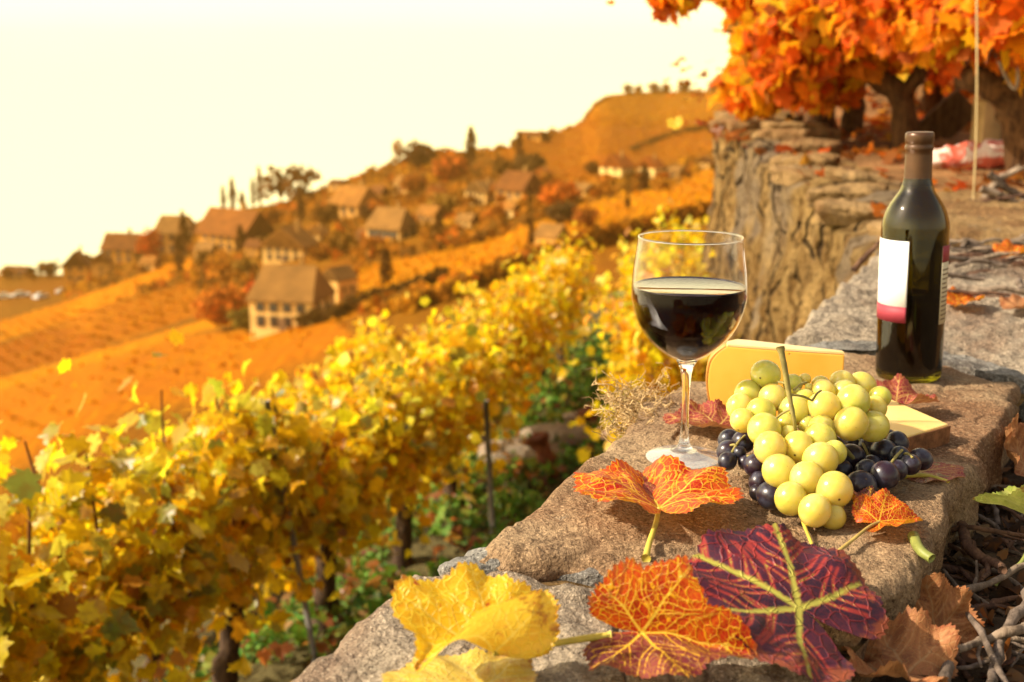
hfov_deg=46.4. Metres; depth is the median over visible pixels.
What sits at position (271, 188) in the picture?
umbrella pine
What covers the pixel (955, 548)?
twig
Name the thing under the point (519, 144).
cypress tree
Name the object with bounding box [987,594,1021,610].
twig
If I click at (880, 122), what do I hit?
fallen leaves
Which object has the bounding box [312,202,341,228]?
broadleaf tree
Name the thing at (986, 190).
twig
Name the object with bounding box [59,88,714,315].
undergrowth
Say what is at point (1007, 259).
twig
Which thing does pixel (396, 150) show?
broadleaf tree
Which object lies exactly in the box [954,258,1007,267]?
twig
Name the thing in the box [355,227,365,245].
house
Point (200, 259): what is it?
broadleaf tree
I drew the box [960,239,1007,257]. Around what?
twig
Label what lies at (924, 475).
leaf stem
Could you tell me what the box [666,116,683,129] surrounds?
hanging leaf
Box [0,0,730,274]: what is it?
sky
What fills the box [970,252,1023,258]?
twig
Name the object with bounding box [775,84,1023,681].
terrace ground
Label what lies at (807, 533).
leaf stem
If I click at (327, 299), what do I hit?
window
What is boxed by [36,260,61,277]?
broadleaf tree
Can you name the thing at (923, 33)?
grape vine
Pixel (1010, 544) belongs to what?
twig
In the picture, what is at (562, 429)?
field stone
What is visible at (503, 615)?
yellow vine leaf
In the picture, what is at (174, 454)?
grape vine
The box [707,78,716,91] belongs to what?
broadleaf tree
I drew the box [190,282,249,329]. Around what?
broadleaf tree
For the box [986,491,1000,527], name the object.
twig
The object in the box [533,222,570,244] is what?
house
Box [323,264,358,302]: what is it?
house
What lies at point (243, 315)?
shrub
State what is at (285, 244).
house
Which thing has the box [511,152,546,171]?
broadleaf tree
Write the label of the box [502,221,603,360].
grape vine
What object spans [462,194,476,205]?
shrub
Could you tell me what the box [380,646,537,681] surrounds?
curled vine leaf
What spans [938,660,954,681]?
twig
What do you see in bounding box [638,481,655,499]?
dark red leaf
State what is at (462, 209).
shrub
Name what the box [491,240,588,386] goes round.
grape vine
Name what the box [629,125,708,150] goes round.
hedge
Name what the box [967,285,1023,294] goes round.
twig
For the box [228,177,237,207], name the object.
cypress tree
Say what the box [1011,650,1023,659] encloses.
twig
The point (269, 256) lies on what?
window
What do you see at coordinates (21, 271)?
house
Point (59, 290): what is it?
parked car
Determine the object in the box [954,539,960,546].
twig
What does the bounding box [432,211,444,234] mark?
cypress tree
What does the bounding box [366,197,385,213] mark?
shrub
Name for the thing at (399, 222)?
house
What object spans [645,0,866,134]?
grape vine
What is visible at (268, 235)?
shrub
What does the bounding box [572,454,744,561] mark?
folded vine leaf
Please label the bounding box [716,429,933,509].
black grape bunch
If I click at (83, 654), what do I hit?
grape vine
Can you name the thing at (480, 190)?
house
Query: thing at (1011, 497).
green vine leaf
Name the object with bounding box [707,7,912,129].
grape vine
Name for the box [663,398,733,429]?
dark red leaf
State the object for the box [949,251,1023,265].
twig
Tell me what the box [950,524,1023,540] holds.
twig
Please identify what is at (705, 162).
house
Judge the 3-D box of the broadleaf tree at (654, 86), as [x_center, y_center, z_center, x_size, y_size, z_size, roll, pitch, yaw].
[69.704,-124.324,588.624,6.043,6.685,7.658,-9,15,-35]
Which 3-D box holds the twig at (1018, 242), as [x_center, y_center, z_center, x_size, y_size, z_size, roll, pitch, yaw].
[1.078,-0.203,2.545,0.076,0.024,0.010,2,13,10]
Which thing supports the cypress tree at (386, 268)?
on the hillside
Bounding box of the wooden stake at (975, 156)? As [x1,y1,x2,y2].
[972,0,977,198]
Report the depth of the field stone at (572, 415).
7.24 m
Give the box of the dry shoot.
[994,53,1019,90]
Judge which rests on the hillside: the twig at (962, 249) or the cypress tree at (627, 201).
the cypress tree at (627, 201)
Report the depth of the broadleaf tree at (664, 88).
595.44 m
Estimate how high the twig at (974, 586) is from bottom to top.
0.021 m
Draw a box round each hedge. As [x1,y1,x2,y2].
[293,266,449,327]
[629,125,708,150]
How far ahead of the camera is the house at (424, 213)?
221.21 m
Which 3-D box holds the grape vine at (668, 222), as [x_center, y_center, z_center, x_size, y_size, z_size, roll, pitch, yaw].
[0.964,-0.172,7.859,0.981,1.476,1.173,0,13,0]
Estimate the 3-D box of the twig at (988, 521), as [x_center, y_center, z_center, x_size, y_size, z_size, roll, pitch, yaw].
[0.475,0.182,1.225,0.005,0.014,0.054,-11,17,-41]
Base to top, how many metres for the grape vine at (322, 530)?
1.152 m
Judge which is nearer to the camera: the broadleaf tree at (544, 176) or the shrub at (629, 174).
the shrub at (629, 174)
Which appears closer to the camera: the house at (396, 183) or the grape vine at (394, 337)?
the grape vine at (394, 337)
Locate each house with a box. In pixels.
[0,265,36,277]
[60,246,90,287]
[90,250,114,277]
[99,228,142,264]
[138,254,161,272]
[154,210,197,256]
[193,240,219,256]
[194,202,275,252]
[243,237,263,256]
[245,255,335,339]
[259,220,318,264]
[307,224,329,241]
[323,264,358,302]
[326,180,386,219]
[327,179,349,191]
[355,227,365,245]
[363,202,417,240]
[371,184,390,198]
[392,176,408,194]
[415,203,446,223]
[425,183,447,198]
[454,211,479,228]
[463,177,494,204]
[492,166,543,203]
[502,200,519,217]
[515,131,544,141]
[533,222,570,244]
[534,166,553,179]
[567,182,594,196]
[598,150,635,177]
[636,153,666,178]
[663,166,686,177]
[694,156,714,168]
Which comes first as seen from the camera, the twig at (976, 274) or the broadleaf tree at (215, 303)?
the twig at (976, 274)
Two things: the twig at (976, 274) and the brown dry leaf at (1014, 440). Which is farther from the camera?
the twig at (976, 274)
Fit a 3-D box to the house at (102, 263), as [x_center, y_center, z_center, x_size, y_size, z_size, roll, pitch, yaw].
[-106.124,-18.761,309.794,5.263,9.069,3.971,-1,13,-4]
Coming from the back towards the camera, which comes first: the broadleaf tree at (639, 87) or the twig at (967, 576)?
the broadleaf tree at (639, 87)
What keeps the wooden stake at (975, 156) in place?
on the stone wall
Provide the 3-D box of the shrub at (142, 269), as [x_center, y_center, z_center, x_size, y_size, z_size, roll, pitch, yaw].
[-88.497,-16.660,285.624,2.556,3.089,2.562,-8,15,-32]
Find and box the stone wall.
[291,111,1023,681]
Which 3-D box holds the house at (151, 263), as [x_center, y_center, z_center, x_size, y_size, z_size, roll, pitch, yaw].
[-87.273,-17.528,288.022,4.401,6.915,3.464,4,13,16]
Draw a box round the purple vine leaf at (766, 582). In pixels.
[688,523,888,681]
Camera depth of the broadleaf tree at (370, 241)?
200.14 m
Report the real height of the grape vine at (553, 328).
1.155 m
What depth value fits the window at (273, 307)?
145.93 m
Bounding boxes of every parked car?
[0,293,12,298]
[13,291,30,297]
[32,293,48,298]
[56,288,65,294]
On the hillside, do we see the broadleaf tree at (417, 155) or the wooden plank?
the broadleaf tree at (417, 155)
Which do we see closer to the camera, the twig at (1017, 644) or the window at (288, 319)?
the twig at (1017, 644)
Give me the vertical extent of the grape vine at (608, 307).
1.344 m
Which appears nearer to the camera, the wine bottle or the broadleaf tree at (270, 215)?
the wine bottle
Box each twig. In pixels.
[851,239,879,272]
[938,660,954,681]
[941,568,1008,681]
[941,572,996,589]
[942,564,974,578]
[946,563,984,594]
[947,289,1010,296]
[948,272,984,280]
[948,542,996,575]
[949,238,983,245]
[949,239,962,242]
[949,247,992,254]
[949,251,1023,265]
[949,255,999,263]
[950,246,969,251]
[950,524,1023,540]
[951,273,990,279]
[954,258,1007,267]
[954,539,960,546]
[954,654,973,681]
[956,588,1023,681]
[957,520,1007,579]
[957,622,1023,667]
[958,556,1023,590]
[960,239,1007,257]
[961,539,1023,548]
[966,269,992,274]
[966,560,1023,592]
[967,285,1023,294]
[968,193,1023,201]
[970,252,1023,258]
[970,568,984,583]
[970,603,982,617]
[971,593,1005,616]
[973,603,1009,610]
[975,238,1003,244]
[978,514,1000,529]
[979,165,1023,197]
[979,185,1020,202]
[981,504,991,513]
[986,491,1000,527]
[986,654,1012,679]
[987,171,1023,198]
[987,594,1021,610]
[989,256,1023,266]
[991,484,1018,488]
[991,535,1018,551]
[995,504,1023,522]
[997,545,1016,556]
[1001,256,1023,262]
[1002,548,1022,557]
[1005,538,1023,547]
[1010,233,1023,241]
[1010,636,1023,641]
[1010,641,1023,647]
[1010,648,1023,666]
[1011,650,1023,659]
[1012,240,1023,244]
[1015,278,1023,294]
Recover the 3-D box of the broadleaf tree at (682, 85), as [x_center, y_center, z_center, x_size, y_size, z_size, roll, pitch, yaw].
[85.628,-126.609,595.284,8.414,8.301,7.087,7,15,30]
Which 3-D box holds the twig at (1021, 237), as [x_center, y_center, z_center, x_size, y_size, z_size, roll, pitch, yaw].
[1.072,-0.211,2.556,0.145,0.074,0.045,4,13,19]
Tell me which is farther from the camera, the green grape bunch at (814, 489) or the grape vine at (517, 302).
the grape vine at (517, 302)
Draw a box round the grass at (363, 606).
[162,323,621,681]
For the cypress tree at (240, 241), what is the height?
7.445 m
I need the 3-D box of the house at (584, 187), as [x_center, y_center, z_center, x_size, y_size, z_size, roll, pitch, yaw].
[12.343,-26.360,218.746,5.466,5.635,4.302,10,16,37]
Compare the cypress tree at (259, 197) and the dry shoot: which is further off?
the cypress tree at (259, 197)
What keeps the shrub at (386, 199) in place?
on the hillside
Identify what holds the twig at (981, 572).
on the terrace ground at (941, 176)
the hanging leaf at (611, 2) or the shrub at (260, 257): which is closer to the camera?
the hanging leaf at (611, 2)
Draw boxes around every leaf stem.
[800,520,812,543]
[904,473,949,482]
[907,531,934,562]
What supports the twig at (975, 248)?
on the stone wall
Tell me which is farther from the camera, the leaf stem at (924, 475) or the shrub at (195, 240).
the shrub at (195, 240)
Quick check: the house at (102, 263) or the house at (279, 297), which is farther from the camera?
the house at (102, 263)
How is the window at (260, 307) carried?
in the house at (279, 297)
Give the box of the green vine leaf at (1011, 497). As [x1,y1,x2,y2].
[972,485,1023,585]
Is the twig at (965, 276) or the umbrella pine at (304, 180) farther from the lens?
the umbrella pine at (304, 180)
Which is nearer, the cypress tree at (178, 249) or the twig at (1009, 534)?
the twig at (1009, 534)
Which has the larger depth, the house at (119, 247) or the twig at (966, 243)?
the house at (119, 247)
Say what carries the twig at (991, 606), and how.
on the terrace ground at (941, 176)
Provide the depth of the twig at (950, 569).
1.09 m
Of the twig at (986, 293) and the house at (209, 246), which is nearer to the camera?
the twig at (986, 293)
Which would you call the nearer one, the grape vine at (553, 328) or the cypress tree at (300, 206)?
the grape vine at (553, 328)
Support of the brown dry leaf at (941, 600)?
on the terrace ground at (941, 176)
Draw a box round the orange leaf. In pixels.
[838,488,922,549]
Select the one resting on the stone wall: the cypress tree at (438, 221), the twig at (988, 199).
the twig at (988, 199)
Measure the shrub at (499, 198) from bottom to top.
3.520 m
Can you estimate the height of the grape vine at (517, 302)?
1.184 m
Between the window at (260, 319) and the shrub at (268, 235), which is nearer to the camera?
the window at (260, 319)
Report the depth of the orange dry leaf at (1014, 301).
1.92 m
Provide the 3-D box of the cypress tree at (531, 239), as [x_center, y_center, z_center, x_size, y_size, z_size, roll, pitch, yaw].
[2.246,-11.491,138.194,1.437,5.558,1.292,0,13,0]
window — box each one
[227,243,231,250]
[256,303,264,311]
[256,315,265,326]
[267,253,271,259]
[269,303,277,311]
[269,316,278,327]
[282,304,291,312]
[283,316,291,327]
[296,304,304,312]
[325,297,328,306]
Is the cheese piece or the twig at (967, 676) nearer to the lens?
the twig at (967, 676)
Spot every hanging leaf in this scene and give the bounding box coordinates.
[606,0,614,5]
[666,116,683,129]
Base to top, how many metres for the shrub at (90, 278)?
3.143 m
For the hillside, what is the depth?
167.10 m
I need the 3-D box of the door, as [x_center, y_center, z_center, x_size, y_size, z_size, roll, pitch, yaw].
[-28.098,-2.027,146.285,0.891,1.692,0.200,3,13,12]
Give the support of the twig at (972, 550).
on the wood litter at (1015, 673)
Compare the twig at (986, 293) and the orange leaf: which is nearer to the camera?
the orange leaf
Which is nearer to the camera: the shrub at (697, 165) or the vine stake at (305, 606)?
the vine stake at (305, 606)
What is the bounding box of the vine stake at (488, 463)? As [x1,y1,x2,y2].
[483,400,494,533]
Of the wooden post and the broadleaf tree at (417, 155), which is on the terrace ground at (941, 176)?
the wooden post
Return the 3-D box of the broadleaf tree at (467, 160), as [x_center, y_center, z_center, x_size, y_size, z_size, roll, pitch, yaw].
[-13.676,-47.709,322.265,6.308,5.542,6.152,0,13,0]
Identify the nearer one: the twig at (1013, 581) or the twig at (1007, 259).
the twig at (1013, 581)
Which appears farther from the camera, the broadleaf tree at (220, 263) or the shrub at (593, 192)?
the broadleaf tree at (220, 263)
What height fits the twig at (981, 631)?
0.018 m
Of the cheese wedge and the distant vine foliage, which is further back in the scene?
the distant vine foliage
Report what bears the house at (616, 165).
on the hillside
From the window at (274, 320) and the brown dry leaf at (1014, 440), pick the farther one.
the window at (274, 320)
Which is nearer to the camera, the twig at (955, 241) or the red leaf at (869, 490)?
the red leaf at (869, 490)
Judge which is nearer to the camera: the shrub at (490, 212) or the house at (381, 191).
the shrub at (490, 212)
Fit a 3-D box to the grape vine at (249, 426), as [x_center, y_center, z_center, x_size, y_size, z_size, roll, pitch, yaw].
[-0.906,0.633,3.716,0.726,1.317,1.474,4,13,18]
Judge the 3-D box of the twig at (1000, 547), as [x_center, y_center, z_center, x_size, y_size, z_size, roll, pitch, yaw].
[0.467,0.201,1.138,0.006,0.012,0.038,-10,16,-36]
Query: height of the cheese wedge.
0.084 m
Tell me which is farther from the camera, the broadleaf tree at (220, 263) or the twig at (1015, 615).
the broadleaf tree at (220, 263)
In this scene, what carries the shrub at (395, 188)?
on the hillside
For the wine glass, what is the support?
on the stone wall
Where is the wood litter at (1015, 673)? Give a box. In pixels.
[944,418,1023,681]
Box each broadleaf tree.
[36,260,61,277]
[135,227,163,257]
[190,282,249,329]
[191,249,214,268]
[205,248,234,285]
[258,205,283,225]
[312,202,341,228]
[322,230,359,252]
[357,203,374,220]
[358,235,384,254]
[391,139,403,160]
[399,139,437,169]
[399,173,430,192]
[425,192,461,213]
[432,155,472,181]
[451,154,470,166]
[488,156,513,175]
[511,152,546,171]
[536,171,560,184]
[538,178,582,204]
[546,201,578,224]
[571,204,599,230]
[582,160,599,175]
[621,83,632,92]
[633,83,642,92]
[646,82,660,91]
[660,82,671,92]
[674,79,690,92]
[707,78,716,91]
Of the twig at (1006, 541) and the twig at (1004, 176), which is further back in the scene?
the twig at (1004, 176)
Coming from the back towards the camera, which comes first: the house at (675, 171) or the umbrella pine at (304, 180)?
the umbrella pine at (304, 180)
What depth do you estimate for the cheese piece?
1.23 m
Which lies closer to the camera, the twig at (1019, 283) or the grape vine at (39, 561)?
the twig at (1019, 283)
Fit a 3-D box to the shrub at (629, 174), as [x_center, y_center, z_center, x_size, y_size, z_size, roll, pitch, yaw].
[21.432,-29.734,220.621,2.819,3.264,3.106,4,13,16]
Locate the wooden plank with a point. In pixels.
(949, 116)
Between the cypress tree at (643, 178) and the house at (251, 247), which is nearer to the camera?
the cypress tree at (643, 178)
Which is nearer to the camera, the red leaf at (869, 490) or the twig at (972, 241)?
the red leaf at (869, 490)
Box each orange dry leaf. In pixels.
[946,286,984,306]
[992,239,1023,257]
[999,293,1023,309]
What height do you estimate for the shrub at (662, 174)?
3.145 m
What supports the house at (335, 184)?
on the hillside
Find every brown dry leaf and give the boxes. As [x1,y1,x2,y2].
[840,605,960,681]
[915,572,984,651]
[1004,414,1023,476]
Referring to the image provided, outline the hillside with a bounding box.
[0,91,777,681]
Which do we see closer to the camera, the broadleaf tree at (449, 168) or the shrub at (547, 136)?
the broadleaf tree at (449, 168)
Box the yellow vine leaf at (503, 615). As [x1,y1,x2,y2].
[390,561,611,672]
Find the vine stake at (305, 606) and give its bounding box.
[263,399,317,661]
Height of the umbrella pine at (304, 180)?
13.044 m
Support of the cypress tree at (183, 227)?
on the hillside
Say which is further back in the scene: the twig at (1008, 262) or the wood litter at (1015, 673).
the twig at (1008, 262)
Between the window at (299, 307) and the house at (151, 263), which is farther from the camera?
the house at (151, 263)
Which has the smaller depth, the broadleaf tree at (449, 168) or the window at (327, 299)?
the window at (327, 299)
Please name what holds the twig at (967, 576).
on the terrace ground at (941, 176)
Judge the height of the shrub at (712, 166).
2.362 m
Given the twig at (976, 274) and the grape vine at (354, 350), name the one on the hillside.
the grape vine at (354, 350)
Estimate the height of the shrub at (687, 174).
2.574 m
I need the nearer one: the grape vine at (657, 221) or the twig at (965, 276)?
the twig at (965, 276)
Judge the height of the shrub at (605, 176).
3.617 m
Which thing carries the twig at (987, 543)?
on the terrace ground at (941, 176)
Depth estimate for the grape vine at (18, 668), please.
2.71 m
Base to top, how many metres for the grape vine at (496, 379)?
1.190 m
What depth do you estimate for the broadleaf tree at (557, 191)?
197.38 m
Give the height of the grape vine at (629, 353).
1.434 m
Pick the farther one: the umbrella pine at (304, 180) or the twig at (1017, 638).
the umbrella pine at (304, 180)
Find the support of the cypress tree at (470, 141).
on the hillside
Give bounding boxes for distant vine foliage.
[0,89,722,442]
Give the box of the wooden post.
[970,98,1000,143]
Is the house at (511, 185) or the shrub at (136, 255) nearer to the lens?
the house at (511, 185)
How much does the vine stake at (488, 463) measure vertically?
0.644 m
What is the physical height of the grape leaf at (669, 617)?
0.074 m
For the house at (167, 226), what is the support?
on the hillside
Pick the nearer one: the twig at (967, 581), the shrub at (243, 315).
the twig at (967, 581)
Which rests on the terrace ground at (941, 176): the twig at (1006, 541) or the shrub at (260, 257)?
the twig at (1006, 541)
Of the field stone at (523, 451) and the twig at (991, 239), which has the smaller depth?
the twig at (991, 239)
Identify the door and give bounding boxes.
[279,318,285,330]
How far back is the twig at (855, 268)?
2.52 m
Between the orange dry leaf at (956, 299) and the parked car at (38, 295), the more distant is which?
the parked car at (38, 295)
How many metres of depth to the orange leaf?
1.01 m
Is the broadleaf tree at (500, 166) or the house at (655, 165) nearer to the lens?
the house at (655, 165)
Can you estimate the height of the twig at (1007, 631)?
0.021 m
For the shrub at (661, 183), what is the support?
on the hillside
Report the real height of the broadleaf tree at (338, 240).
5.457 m
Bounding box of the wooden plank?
[919,89,972,139]
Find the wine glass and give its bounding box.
[631,230,747,469]
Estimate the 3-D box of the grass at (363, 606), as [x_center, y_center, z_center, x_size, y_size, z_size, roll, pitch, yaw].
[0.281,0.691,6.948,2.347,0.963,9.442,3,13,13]
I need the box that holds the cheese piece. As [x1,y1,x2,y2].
[885,400,950,451]
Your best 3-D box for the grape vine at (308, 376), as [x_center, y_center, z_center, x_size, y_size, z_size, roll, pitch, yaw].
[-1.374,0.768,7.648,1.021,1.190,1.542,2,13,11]
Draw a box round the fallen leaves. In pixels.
[662,56,1023,216]
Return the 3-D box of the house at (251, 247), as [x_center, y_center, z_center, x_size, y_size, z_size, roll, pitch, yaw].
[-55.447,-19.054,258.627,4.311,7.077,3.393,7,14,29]
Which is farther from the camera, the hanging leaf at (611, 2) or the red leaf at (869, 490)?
the hanging leaf at (611, 2)
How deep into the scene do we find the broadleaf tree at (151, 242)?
295.03 m
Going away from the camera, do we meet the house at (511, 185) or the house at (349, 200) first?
the house at (511, 185)
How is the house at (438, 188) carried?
on the hillside
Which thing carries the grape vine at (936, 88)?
on the terrace ground at (941, 176)
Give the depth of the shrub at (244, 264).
223.14 m
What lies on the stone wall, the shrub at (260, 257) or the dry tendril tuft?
the dry tendril tuft
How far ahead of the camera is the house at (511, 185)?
234.91 m
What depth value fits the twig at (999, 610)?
1.02 m
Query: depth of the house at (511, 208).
207.82 m
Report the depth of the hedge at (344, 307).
140.62 m
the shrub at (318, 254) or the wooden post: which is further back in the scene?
the shrub at (318, 254)
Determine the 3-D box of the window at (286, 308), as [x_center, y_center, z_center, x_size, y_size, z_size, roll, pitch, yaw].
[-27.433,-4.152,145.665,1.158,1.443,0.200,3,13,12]
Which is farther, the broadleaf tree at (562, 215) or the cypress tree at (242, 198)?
the cypress tree at (242, 198)
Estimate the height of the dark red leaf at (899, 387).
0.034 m
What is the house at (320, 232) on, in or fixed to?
on the hillside
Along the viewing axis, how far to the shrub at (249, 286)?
187.00 m
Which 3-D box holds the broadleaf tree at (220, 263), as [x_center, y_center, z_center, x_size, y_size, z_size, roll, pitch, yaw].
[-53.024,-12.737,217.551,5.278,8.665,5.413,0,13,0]
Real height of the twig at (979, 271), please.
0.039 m
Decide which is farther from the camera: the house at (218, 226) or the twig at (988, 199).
the house at (218, 226)
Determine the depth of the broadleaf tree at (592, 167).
252.00 m
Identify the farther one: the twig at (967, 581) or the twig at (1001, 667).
the twig at (967, 581)
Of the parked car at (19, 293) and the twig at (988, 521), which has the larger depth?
the parked car at (19, 293)
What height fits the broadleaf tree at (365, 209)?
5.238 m
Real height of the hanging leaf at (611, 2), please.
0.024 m
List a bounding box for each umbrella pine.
[258,164,310,206]
[282,164,324,198]
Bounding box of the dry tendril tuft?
[583,362,681,442]
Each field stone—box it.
[478,438,568,468]
[516,422,598,447]
[556,407,620,430]
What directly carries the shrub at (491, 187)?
on the hillside
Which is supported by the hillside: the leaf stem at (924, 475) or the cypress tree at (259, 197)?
the cypress tree at (259, 197)
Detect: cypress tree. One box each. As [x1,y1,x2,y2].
[171,234,185,271]
[177,212,191,254]
[219,185,226,207]
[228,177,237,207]
[234,225,246,249]
[238,191,245,204]
[249,177,256,206]
[254,166,263,205]
[295,194,305,223]
[378,248,394,285]
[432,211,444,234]
[464,125,478,162]
[514,131,525,159]
[525,218,535,246]
[624,195,630,207]
[639,163,650,190]
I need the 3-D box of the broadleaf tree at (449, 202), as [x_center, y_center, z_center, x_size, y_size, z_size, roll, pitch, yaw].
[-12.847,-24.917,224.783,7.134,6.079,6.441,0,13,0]
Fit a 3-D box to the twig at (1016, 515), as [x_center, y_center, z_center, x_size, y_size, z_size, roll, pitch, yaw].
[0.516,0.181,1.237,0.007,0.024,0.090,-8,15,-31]
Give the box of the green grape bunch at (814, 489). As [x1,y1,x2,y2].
[726,346,891,529]
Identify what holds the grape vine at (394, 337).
on the hillside
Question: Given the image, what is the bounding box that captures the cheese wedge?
[706,339,844,416]
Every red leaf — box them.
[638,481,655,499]
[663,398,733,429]
[852,485,875,501]
[876,373,939,405]
[908,462,965,482]
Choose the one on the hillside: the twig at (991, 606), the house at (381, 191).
the house at (381, 191)
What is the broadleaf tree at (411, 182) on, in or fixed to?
on the hillside
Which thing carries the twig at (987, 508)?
on the terrace ground at (941, 176)
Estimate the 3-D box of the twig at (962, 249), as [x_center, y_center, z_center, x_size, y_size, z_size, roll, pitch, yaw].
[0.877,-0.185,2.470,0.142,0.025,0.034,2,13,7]
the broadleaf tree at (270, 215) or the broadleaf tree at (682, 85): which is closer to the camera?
the broadleaf tree at (270, 215)
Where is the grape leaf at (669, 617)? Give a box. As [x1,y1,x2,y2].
[582,554,758,678]
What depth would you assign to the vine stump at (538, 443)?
6.24 m
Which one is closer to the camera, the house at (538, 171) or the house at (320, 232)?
the house at (320, 232)
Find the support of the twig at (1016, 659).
on the wood litter at (1015, 673)
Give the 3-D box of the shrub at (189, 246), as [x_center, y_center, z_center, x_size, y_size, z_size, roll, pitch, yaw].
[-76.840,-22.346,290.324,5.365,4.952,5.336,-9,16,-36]
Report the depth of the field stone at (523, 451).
6.51 m
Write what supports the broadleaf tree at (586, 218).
on the hillside
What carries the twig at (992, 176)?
on the stone wall
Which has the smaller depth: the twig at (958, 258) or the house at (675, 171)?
the twig at (958, 258)
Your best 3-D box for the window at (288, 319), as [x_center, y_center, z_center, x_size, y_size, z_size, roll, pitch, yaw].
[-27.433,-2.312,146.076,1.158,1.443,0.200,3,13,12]
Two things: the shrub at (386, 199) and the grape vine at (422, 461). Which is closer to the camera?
the grape vine at (422, 461)
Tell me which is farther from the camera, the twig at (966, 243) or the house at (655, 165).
the house at (655, 165)
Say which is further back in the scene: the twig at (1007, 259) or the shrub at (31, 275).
the shrub at (31, 275)
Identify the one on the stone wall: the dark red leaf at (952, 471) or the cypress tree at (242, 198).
the dark red leaf at (952, 471)
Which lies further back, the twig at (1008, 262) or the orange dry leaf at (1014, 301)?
the twig at (1008, 262)
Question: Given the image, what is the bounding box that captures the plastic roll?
[901,139,1004,170]
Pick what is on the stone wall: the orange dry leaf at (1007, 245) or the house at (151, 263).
the orange dry leaf at (1007, 245)
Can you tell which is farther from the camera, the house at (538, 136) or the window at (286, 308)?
the house at (538, 136)
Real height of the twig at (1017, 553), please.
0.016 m
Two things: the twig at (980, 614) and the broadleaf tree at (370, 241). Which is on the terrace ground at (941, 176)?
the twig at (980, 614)
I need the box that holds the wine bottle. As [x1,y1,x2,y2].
[875,131,949,383]
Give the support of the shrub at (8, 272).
on the hillside
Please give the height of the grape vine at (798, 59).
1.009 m
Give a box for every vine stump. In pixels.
[524,431,557,477]
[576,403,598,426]
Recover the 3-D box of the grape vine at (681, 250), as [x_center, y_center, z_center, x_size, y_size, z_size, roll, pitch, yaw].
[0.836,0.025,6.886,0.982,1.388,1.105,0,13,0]
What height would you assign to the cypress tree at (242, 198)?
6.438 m
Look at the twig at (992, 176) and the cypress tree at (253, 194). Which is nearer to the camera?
the twig at (992, 176)
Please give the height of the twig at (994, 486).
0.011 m
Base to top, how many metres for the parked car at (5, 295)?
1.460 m
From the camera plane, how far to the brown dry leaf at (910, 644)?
0.87 m
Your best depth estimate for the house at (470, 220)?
204.58 m
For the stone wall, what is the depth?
1.36 m
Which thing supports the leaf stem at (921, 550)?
on the stone wall
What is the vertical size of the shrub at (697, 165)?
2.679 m
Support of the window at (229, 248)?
in the house at (218, 226)
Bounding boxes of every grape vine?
[0,352,295,681]
[0,477,112,681]
[11,519,110,668]
[39,327,396,681]
[58,431,260,667]
[168,395,322,585]
[171,357,445,643]
[196,361,379,438]
[280,320,509,575]
[302,322,411,398]
[324,309,457,378]
[364,292,524,508]
[427,259,556,455]
[466,254,579,414]
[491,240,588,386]
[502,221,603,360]
[557,249,739,462]
[566,247,706,433]
[576,227,700,373]
[588,197,702,310]
[620,203,708,261]
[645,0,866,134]
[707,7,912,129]
[726,0,952,148]
[818,0,1023,180]
[895,61,972,112]
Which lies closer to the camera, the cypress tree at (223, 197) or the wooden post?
the wooden post
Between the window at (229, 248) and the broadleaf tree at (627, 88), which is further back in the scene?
the broadleaf tree at (627, 88)
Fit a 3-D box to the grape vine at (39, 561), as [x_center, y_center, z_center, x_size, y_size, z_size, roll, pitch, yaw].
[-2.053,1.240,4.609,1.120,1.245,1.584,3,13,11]
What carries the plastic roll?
on the terrace ground at (941, 176)
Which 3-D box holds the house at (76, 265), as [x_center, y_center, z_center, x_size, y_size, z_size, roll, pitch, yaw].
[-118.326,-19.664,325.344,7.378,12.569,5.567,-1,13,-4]
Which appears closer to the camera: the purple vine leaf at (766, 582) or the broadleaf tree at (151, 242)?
the purple vine leaf at (766, 582)
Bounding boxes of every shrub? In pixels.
[0,268,15,279]
[26,272,36,278]
[86,276,96,281]
[131,249,149,262]
[137,265,146,273]
[183,241,194,253]
[192,234,198,246]
[225,255,259,274]
[226,306,250,331]
[244,279,254,291]
[257,253,262,260]
[259,233,272,241]
[306,245,327,261]
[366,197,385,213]
[383,195,390,202]
[390,186,397,191]
[453,205,478,216]
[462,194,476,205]
[481,203,509,222]
[489,182,495,192]
[494,193,506,202]
[544,131,553,141]
[589,186,603,197]
[595,173,616,184]
[620,171,634,179]
[649,177,670,190]
[657,171,669,179]
[681,170,691,178]
[693,163,701,170]
[708,164,715,169]
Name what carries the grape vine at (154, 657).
on the hillside
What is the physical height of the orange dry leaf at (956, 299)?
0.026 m

